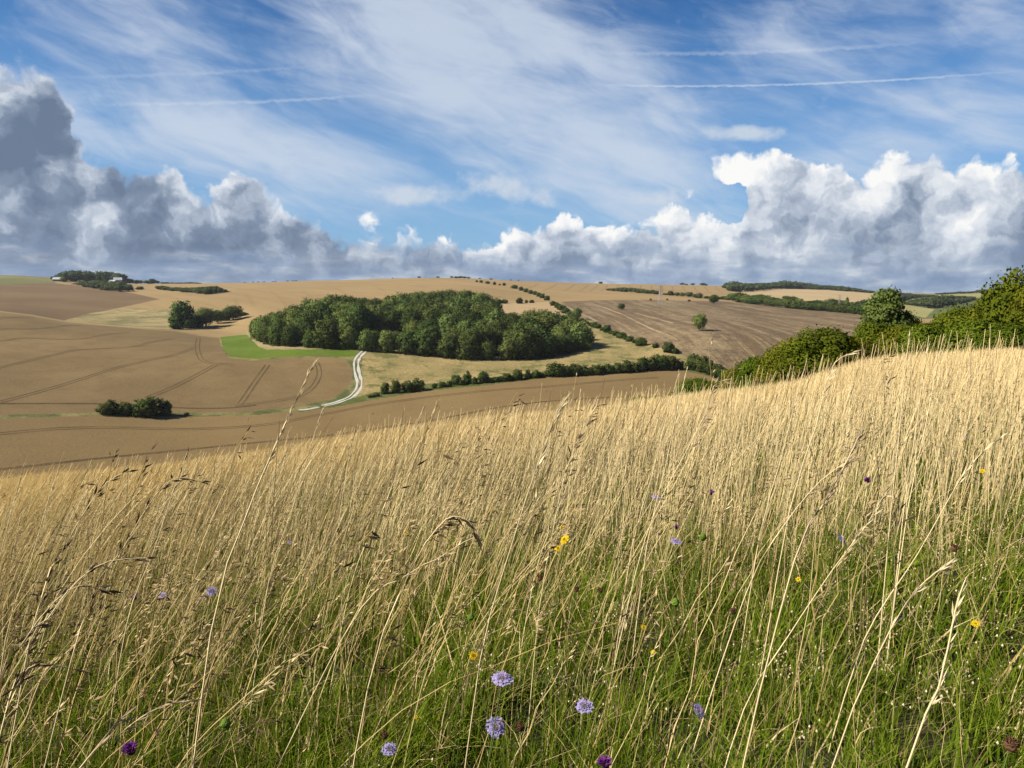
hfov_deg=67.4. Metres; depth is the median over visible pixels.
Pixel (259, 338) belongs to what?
woodland tree
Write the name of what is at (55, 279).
barn
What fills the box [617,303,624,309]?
field tree
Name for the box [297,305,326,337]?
woodland tree
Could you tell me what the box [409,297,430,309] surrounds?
woodland tree
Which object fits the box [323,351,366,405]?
chalk track
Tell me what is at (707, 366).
hedge bush
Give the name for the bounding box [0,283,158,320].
fallow field
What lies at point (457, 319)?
woodland tree
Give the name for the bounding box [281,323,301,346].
woodland tree
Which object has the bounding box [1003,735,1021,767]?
brown seed head
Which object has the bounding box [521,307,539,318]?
woodland tree
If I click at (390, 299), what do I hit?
woodland tree
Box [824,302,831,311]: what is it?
tree
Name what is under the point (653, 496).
scabious flower
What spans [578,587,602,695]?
brown seed head
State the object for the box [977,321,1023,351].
hawthorn bush
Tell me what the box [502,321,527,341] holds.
woodland tree
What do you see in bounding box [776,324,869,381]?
hawthorn bush
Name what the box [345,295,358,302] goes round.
woodland tree
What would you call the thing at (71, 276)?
tree
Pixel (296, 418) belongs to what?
wheel track
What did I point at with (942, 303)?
tree
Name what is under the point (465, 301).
woodland tree
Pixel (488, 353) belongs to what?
woodland tree
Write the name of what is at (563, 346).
woodland tree
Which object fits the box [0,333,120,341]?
wheel track
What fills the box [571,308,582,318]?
field tree
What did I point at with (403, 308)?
woodland tree
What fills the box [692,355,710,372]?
hedge bush
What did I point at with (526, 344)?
woodland tree
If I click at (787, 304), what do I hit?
tree
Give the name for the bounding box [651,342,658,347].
slope bush
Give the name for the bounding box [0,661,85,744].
grass stalk
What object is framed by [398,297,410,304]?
woodland tree
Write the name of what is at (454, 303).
woodland tree
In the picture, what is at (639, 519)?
grass stalk
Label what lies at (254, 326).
woodland tree
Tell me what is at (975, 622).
hawkbit flower
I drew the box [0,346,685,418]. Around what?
field verge
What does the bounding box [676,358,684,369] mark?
hedge bush
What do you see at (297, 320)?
woodland tree
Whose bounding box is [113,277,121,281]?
barn
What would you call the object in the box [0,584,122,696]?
grass stalk
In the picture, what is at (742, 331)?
ploughed field
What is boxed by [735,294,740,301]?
tree
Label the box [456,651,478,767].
hawkbit flower
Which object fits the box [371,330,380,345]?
woodland tree
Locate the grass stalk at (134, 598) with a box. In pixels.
[105,448,188,762]
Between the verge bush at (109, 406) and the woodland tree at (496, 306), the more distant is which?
the woodland tree at (496, 306)
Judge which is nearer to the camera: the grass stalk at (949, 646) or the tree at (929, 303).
the grass stalk at (949, 646)
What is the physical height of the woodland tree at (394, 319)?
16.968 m
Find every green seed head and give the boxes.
[216,718,230,767]
[453,614,473,767]
[651,598,679,763]
[660,533,706,766]
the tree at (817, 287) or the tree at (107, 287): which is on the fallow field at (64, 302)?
the tree at (107, 287)
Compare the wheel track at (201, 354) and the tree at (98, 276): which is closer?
the wheel track at (201, 354)
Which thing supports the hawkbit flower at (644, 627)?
on the meadow turf
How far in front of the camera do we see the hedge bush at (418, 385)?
325.60 m
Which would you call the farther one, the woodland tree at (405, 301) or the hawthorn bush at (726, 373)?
the woodland tree at (405, 301)
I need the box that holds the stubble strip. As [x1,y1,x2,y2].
[500,302,564,314]
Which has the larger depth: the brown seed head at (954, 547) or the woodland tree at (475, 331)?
the woodland tree at (475, 331)
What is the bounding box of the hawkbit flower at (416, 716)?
[409,715,417,767]
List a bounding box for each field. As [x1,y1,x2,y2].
[0,277,958,346]
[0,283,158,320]
[0,312,352,415]
[0,370,715,478]
[220,334,357,358]
[562,300,861,369]
[740,289,872,301]
[902,293,981,317]
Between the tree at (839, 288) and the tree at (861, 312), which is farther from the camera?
the tree at (839, 288)
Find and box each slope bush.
[562,308,570,313]
[603,325,611,332]
[616,331,626,338]
[625,335,633,341]
[635,337,647,345]
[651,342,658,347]
[662,341,674,352]
[671,348,678,353]
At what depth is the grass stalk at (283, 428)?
1.31 m
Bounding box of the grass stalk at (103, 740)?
[79,699,202,767]
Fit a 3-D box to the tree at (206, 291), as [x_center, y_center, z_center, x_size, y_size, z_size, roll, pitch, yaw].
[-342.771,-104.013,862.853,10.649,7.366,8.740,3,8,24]
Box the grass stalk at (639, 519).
[612,373,679,678]
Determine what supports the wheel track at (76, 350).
on the field at (220, 385)
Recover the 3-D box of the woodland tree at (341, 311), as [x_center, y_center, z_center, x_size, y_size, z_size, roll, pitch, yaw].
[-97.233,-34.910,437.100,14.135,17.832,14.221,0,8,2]
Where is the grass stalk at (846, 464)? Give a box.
[742,425,866,767]
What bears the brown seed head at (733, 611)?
on the meadow turf
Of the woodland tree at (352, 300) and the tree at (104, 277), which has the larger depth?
the tree at (104, 277)
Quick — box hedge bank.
[299,364,716,411]
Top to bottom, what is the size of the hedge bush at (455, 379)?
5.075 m
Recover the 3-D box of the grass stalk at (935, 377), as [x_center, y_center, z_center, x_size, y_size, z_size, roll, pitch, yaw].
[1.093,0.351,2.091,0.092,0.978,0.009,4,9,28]
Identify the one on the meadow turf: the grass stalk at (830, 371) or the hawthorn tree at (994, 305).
the grass stalk at (830, 371)
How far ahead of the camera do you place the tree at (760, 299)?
822.38 m
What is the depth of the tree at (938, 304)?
993.55 m
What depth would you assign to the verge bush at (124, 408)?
271.96 m
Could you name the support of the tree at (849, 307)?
on the ploughed field at (742, 331)
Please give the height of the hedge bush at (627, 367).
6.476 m
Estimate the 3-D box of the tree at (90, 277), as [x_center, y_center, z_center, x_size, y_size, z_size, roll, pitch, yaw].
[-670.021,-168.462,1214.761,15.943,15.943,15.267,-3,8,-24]
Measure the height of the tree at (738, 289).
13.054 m
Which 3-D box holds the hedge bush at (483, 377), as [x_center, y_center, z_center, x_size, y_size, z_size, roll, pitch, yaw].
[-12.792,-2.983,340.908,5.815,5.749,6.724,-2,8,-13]
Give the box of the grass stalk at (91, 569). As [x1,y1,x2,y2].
[0,557,158,741]
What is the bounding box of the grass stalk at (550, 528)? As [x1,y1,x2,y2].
[516,393,598,675]
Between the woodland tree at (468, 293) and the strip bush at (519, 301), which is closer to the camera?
the woodland tree at (468, 293)
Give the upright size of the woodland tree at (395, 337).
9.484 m
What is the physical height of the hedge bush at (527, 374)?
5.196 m
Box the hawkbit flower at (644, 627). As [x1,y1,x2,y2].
[633,625,646,684]
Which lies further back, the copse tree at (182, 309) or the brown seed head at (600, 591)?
the copse tree at (182, 309)
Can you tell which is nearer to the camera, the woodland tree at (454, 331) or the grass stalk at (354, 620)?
the grass stalk at (354, 620)
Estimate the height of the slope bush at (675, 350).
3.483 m
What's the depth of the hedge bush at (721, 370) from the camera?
336.71 m
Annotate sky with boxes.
[0,0,1023,292]
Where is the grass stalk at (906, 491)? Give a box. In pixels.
[887,338,929,661]
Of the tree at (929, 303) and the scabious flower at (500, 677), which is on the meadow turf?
the scabious flower at (500, 677)
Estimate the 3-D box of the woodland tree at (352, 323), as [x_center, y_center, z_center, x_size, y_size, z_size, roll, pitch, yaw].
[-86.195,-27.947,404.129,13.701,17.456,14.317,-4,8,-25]
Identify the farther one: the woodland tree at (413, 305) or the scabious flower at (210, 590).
the woodland tree at (413, 305)
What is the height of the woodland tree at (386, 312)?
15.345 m
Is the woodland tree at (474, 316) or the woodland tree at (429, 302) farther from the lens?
the woodland tree at (429, 302)
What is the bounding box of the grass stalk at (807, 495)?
[688,457,862,767]
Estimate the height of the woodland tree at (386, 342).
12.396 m
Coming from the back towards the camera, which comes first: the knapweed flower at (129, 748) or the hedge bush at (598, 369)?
the hedge bush at (598, 369)
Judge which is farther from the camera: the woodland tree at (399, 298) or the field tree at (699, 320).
the woodland tree at (399, 298)
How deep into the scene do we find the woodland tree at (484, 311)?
460.61 m
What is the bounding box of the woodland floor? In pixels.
[284,330,550,357]
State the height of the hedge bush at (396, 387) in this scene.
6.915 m
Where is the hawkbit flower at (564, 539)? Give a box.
[541,535,568,757]
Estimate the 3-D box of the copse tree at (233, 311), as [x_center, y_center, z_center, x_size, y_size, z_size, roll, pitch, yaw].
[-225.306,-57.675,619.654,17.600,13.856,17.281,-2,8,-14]
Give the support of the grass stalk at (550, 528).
on the meadow turf
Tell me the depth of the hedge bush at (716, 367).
345.97 m
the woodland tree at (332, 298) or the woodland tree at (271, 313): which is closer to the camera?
the woodland tree at (271, 313)
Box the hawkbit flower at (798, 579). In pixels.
[790,577,801,616]
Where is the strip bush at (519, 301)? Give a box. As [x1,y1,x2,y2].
[515,298,522,303]
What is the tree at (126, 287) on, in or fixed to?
on the field at (265, 300)
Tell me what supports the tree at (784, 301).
on the ploughed field at (742, 331)
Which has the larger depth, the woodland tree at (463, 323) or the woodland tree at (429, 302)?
the woodland tree at (429, 302)
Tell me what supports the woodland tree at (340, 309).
on the woodland floor
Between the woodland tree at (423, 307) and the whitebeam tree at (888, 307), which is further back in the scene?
the woodland tree at (423, 307)
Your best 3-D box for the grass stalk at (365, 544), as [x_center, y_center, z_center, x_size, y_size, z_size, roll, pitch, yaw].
[-0.422,0.557,2.353,0.336,1.005,0.011,-1,8,-9]
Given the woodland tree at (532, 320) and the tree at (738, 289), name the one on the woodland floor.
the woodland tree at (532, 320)
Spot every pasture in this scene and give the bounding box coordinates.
[0,275,54,283]
[70,308,238,330]
[353,317,687,397]
[902,293,983,318]
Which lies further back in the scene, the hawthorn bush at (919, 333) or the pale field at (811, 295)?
the pale field at (811, 295)
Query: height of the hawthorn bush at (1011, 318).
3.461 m
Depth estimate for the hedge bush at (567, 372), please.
350.40 m
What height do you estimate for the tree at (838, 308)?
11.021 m
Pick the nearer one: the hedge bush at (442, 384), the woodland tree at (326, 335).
the hedge bush at (442, 384)
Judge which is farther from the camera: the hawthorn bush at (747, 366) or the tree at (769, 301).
the tree at (769, 301)
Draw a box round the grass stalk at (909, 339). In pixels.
[876,332,910,674]
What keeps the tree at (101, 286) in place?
on the fallow field at (64, 302)
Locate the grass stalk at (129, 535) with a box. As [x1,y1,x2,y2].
[44,474,210,767]
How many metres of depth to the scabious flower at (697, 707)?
1.55 m
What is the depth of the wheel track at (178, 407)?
292.97 m
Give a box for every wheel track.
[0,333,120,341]
[0,338,171,367]
[0,377,651,434]
[0,395,630,469]
[1,347,193,402]
[24,403,255,408]
[148,364,217,395]
[195,338,228,364]
[237,362,321,405]
[237,365,269,403]
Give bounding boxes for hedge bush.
[380,382,389,393]
[390,379,401,393]
[401,380,413,392]
[412,377,426,391]
[439,381,445,387]
[450,375,461,385]
[459,379,464,385]
[462,371,471,383]
[471,377,477,383]
[477,371,489,382]
[492,377,499,382]
[502,373,512,381]
[512,368,523,380]
[524,369,530,378]
[531,369,540,378]
[544,362,564,376]
[561,365,571,376]
[569,363,583,376]
[580,365,592,375]
[590,364,605,374]
[603,364,615,373]
[611,362,624,373]
[617,360,632,372]
[630,361,642,372]
[636,356,649,371]
[647,355,658,370]
[652,353,670,370]
[666,355,678,370]
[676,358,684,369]
[685,353,699,369]
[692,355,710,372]
[702,360,713,374]
[710,363,724,377]
[717,367,727,380]
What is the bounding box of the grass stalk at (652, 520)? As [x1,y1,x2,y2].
[630,367,687,677]
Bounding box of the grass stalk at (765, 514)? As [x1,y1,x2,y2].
[737,359,806,674]
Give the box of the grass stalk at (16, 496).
[0,458,26,556]
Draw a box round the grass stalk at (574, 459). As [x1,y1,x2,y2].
[526,404,606,745]
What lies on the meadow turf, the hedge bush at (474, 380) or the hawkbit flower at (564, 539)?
the hawkbit flower at (564, 539)
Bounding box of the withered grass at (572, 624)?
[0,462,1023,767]
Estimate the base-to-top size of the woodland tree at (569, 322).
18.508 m
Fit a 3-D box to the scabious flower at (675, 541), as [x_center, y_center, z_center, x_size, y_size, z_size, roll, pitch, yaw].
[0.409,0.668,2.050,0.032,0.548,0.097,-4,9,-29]
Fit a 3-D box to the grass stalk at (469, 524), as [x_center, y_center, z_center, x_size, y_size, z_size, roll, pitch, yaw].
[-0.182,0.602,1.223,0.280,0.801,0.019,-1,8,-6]
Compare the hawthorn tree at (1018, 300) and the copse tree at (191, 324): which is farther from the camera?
the copse tree at (191, 324)
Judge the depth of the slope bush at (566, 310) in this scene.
642.75 m
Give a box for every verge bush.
[95,399,119,415]
[116,401,132,415]
[130,404,138,414]
[131,395,165,417]
[158,400,172,415]
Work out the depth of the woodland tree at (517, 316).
473.07 m
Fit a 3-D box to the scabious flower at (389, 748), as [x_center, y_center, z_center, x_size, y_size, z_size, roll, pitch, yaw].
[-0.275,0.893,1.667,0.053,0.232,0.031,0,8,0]
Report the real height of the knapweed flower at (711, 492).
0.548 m
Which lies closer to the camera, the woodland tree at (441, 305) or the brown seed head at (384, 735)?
the brown seed head at (384, 735)
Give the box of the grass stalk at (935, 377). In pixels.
[884,335,945,672]
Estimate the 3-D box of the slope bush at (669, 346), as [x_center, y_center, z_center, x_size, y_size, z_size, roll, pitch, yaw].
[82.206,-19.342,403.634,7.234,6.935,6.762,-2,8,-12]
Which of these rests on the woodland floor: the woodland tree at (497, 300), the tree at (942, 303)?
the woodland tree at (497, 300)
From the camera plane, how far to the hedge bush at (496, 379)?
341.11 m
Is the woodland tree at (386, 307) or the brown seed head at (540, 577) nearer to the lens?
the brown seed head at (540, 577)
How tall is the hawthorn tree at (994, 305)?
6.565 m
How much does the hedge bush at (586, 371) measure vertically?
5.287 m
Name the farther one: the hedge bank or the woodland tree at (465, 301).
the woodland tree at (465, 301)
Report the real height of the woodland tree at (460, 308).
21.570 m
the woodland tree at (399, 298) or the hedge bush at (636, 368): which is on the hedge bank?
the hedge bush at (636, 368)
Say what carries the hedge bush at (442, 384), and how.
on the hedge bank
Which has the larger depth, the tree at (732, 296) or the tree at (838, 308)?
the tree at (732, 296)
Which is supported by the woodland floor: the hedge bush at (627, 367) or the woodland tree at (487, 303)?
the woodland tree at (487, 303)
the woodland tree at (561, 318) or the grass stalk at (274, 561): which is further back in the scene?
the woodland tree at (561, 318)
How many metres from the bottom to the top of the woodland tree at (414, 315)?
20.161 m
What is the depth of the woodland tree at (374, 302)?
541.63 m
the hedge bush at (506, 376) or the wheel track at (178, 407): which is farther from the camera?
the hedge bush at (506, 376)
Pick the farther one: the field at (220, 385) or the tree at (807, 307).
the tree at (807, 307)
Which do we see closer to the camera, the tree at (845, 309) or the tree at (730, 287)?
the tree at (845, 309)
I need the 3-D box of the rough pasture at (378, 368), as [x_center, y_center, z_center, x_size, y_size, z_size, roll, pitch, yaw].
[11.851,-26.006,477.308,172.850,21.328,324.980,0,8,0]
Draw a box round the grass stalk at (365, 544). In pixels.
[325,405,425,714]
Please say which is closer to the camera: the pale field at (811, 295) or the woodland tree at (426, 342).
the woodland tree at (426, 342)
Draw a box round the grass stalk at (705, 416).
[607,377,731,695]
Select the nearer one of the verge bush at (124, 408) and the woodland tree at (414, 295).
the verge bush at (124, 408)
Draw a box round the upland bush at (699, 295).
[694,292,703,297]
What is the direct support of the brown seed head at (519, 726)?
on the meadow turf
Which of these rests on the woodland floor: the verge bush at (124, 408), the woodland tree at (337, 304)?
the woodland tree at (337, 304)
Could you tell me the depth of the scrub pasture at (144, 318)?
605.94 m
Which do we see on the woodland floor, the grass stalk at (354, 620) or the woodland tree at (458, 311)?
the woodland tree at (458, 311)
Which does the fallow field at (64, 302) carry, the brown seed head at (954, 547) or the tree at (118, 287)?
the tree at (118, 287)
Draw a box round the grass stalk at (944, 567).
[831,558,957,767]
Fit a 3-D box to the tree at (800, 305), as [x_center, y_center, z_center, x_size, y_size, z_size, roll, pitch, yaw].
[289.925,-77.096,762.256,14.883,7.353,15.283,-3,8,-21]
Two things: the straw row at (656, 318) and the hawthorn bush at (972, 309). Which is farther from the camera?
the straw row at (656, 318)
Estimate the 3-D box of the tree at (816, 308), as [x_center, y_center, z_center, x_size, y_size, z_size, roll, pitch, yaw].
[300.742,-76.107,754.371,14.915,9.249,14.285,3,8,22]
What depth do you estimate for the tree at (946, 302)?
1018.72 m
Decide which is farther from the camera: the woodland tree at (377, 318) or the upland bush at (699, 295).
the upland bush at (699, 295)
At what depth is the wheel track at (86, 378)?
310.50 m
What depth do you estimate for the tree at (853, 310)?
652.71 m
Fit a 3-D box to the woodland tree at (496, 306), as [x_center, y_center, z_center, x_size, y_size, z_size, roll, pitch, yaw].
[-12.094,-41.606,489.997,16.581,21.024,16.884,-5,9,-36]
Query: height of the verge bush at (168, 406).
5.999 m
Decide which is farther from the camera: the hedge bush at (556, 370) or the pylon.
the pylon
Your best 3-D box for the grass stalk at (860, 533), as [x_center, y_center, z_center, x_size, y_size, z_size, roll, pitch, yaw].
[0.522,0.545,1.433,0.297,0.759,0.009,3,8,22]
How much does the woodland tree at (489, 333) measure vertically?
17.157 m
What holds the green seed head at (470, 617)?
on the meadow turf
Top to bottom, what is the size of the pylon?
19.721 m
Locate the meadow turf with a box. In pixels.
[0,413,1023,767]
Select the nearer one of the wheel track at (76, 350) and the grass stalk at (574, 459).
the grass stalk at (574, 459)
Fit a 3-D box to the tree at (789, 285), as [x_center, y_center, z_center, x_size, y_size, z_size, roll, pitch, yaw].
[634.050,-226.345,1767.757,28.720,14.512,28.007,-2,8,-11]
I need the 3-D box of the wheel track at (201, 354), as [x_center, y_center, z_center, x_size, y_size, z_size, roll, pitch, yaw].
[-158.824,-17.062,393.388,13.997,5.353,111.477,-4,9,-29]
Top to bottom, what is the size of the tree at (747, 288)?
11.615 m
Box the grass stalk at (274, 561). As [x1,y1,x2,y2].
[246,408,323,742]
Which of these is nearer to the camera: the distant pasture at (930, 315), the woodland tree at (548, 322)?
the woodland tree at (548, 322)
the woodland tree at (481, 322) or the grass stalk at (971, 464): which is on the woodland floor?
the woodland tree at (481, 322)
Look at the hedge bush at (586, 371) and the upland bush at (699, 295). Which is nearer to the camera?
the hedge bush at (586, 371)
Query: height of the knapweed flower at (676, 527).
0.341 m
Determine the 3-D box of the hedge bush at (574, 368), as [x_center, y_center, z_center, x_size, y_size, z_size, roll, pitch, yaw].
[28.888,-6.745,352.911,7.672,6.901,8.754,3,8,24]
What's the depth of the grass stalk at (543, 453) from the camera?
1.50 m
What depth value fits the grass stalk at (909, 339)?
2.11 m
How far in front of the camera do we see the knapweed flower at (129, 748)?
1.18 m
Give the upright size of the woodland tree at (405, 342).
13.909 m
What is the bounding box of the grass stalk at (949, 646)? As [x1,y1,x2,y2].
[906,574,968,767]
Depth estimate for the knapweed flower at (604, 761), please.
1.28 m
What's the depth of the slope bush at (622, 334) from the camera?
463.30 m
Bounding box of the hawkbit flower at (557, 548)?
[539,546,560,662]
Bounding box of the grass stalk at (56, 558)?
[7,468,137,767]
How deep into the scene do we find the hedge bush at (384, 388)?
321.71 m
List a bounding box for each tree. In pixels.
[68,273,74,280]
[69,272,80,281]
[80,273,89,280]
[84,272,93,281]
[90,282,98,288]
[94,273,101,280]
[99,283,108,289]
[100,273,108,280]
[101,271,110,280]
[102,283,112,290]
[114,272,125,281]
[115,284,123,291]
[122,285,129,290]
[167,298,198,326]
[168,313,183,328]
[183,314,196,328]
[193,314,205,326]
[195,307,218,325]
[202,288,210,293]
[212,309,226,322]
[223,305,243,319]
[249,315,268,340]
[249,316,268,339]
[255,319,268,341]
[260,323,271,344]
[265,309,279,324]
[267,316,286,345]
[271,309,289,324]
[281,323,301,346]
[282,310,301,327]
[283,304,300,311]
[293,312,306,338]
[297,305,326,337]
[300,299,315,307]
[301,328,315,347]
[303,301,331,313]
[307,317,340,348]
[308,297,333,308]
[309,304,334,319]
[323,313,338,326]
[325,294,343,303]
[329,299,345,311]
[331,306,349,314]
[333,308,347,319]
[335,310,351,326]
[336,315,359,336]
[336,324,358,349]
[341,316,361,337]
[344,303,372,333]
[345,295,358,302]
[347,301,371,329]
[355,328,377,351]
[363,296,381,307]
[366,305,387,330]
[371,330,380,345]
[376,330,398,352]
[377,302,390,310]
[381,309,392,329]
[382,297,401,303]
[382,300,398,306]
[385,307,403,330]
[386,331,397,342]
[393,291,412,301]
[393,329,419,354]
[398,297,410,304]
[398,304,417,324]
[399,308,425,329]
[402,319,420,330]
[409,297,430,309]
[410,291,423,299]
[411,327,440,356]
[413,318,440,333]
[414,303,432,313]
[420,305,442,322]
[421,324,442,340]
[425,299,437,305]
[426,292,444,300]
[431,302,445,309]
[432,332,460,358]
[433,295,445,302]
[434,311,457,327]
[437,321,453,334]
[439,306,452,314]
[442,313,461,322]
[442,326,463,340]
[448,302,467,311]
[449,300,467,307]
[451,308,468,318]
[452,304,470,313]
[454,296,472,308]
[454,318,473,332]
[455,332,479,360]
[456,309,483,325]
[456,325,486,352]
[461,290,475,295]
[470,292,486,301]
[471,300,485,310]
[472,304,492,318]
[473,317,488,328]
[475,295,493,304]
[476,323,495,349]
[478,339,496,359]
[481,309,499,320]
[482,307,507,323]
[483,299,494,307]
[486,302,503,313]
[486,319,506,349]
[490,298,503,307]
[496,337,519,359]
[501,318,522,344]
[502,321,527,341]
[505,314,520,323]
[507,321,545,359]
[509,312,521,319]
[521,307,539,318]
[522,317,547,330]
[527,322,544,333]
[533,327,557,357]
[534,312,560,335]
[548,311,568,322]
[551,322,569,341]
[551,334,572,354]
[557,316,582,328]
[563,332,581,352]
[565,312,577,319]
[567,320,594,349]
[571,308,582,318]
[583,323,594,345]
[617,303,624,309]
[691,312,706,330]
[708,294,718,302]
[725,284,736,290]
[730,294,736,300]
[732,285,741,291]
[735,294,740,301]
[744,285,750,291]
[753,285,762,290]
[755,296,768,304]
[767,298,776,305]
[774,299,782,306]
[781,298,792,307]
[784,283,792,288]
[785,298,793,308]
[790,300,800,308]
[796,303,807,308]
[802,302,813,309]
[811,302,824,310]
[813,286,824,289]
[818,302,828,309]
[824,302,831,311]
[829,301,837,311]
[834,287,844,290]
[834,302,847,312]
[841,303,848,312]
[846,304,853,313]
[850,304,856,313]
[852,284,912,335]
[856,302,867,314]
[923,299,936,307]
[930,297,940,307]
[936,297,944,307]
[939,297,948,305]
[944,298,952,306]
[954,297,965,303]
[969,265,1023,325]
[1004,286,1023,323]
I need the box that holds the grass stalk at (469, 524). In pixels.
[352,515,483,767]
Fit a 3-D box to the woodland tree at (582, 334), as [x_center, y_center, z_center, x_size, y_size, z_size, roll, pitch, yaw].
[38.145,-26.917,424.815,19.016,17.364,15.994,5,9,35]
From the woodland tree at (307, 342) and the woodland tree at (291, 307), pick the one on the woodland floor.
the woodland tree at (291, 307)
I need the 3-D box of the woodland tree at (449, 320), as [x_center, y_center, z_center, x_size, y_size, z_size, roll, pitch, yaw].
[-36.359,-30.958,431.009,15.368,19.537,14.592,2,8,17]
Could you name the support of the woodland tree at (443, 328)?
on the woodland floor
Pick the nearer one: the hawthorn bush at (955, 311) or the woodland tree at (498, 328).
the hawthorn bush at (955, 311)
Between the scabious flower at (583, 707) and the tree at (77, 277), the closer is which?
the scabious flower at (583, 707)
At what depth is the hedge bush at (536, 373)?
347.60 m
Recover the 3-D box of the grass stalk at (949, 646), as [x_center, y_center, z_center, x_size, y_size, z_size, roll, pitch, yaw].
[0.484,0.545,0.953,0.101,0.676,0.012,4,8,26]
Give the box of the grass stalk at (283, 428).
[192,360,316,767]
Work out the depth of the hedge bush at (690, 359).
366.89 m
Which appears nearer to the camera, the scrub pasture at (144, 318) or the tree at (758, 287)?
the scrub pasture at (144, 318)
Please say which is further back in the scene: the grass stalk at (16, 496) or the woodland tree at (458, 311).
the woodland tree at (458, 311)
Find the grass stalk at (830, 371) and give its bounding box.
[758,350,859,687]
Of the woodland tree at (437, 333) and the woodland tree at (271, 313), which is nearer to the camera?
the woodland tree at (437, 333)
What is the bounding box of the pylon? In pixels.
[657,285,663,304]
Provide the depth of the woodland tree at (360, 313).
430.74 m
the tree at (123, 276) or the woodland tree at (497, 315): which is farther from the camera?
the tree at (123, 276)
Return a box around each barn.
[52,277,64,281]
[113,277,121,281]
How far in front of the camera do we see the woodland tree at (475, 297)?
574.86 m
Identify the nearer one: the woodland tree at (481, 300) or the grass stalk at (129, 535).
the grass stalk at (129, 535)
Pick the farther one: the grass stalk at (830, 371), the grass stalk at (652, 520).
the grass stalk at (652, 520)
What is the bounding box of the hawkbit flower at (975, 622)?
[963,620,979,679]
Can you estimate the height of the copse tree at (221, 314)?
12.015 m
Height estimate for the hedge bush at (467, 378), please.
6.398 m
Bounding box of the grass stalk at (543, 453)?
[464,390,572,767]
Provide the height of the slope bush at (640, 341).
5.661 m
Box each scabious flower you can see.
[156,592,166,694]
[206,586,215,739]
[381,742,395,766]
[485,716,505,767]
[487,670,512,767]
[575,698,593,767]
[638,495,658,630]
[648,538,681,708]
[681,702,703,767]
[804,533,845,767]
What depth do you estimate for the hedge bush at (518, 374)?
344.60 m
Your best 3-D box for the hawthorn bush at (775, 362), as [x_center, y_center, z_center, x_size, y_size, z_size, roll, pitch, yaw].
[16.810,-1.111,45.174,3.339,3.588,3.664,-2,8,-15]
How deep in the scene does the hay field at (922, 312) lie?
948.52 m
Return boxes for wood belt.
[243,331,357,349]
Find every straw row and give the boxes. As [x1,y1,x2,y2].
[587,303,676,339]
[636,313,672,322]
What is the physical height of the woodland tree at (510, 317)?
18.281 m
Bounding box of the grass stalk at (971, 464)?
[828,433,1006,751]
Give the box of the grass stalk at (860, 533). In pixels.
[725,488,890,767]
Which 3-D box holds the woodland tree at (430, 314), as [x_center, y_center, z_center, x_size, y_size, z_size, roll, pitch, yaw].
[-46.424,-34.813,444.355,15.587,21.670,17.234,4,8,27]
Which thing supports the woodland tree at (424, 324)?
on the woodland floor
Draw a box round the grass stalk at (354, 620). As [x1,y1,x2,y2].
[277,534,483,767]
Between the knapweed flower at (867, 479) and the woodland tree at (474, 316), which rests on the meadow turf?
the knapweed flower at (867, 479)
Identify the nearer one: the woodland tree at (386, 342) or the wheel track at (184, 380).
the wheel track at (184, 380)
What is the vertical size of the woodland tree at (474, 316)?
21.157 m
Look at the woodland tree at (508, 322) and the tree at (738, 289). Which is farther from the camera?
the tree at (738, 289)
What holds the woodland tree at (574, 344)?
on the woodland floor
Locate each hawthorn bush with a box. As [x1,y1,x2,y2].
[674,376,707,395]
[703,379,719,391]
[718,365,739,389]
[734,354,763,389]
[750,343,780,385]
[766,335,800,385]
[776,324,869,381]
[845,336,880,361]
[852,320,898,355]
[874,322,923,359]
[890,320,947,356]
[903,309,923,326]
[926,311,978,333]
[933,302,975,323]
[936,316,1000,355]
[964,295,1000,319]
[965,329,1004,352]
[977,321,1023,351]
[997,307,1023,326]
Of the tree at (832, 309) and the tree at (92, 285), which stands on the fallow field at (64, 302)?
the tree at (92, 285)
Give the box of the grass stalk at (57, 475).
[0,465,60,675]
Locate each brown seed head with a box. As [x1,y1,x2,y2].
[380,731,388,765]
[511,721,523,767]
[514,574,543,738]
[561,586,579,698]
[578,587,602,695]
[701,607,736,752]
[912,544,959,767]
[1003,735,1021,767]
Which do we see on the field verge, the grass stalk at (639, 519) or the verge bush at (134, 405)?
the verge bush at (134, 405)
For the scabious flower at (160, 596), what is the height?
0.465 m
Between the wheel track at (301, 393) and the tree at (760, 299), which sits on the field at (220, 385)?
the wheel track at (301, 393)
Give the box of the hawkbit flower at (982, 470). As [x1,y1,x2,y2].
[971,469,985,531]
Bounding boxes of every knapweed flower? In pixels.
[120,741,136,767]
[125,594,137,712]
[597,755,612,767]
[662,525,678,592]
[689,489,714,615]
[845,477,869,586]
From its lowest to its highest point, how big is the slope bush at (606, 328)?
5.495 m
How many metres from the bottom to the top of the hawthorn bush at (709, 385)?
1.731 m
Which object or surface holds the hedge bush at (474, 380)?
on the hedge bank

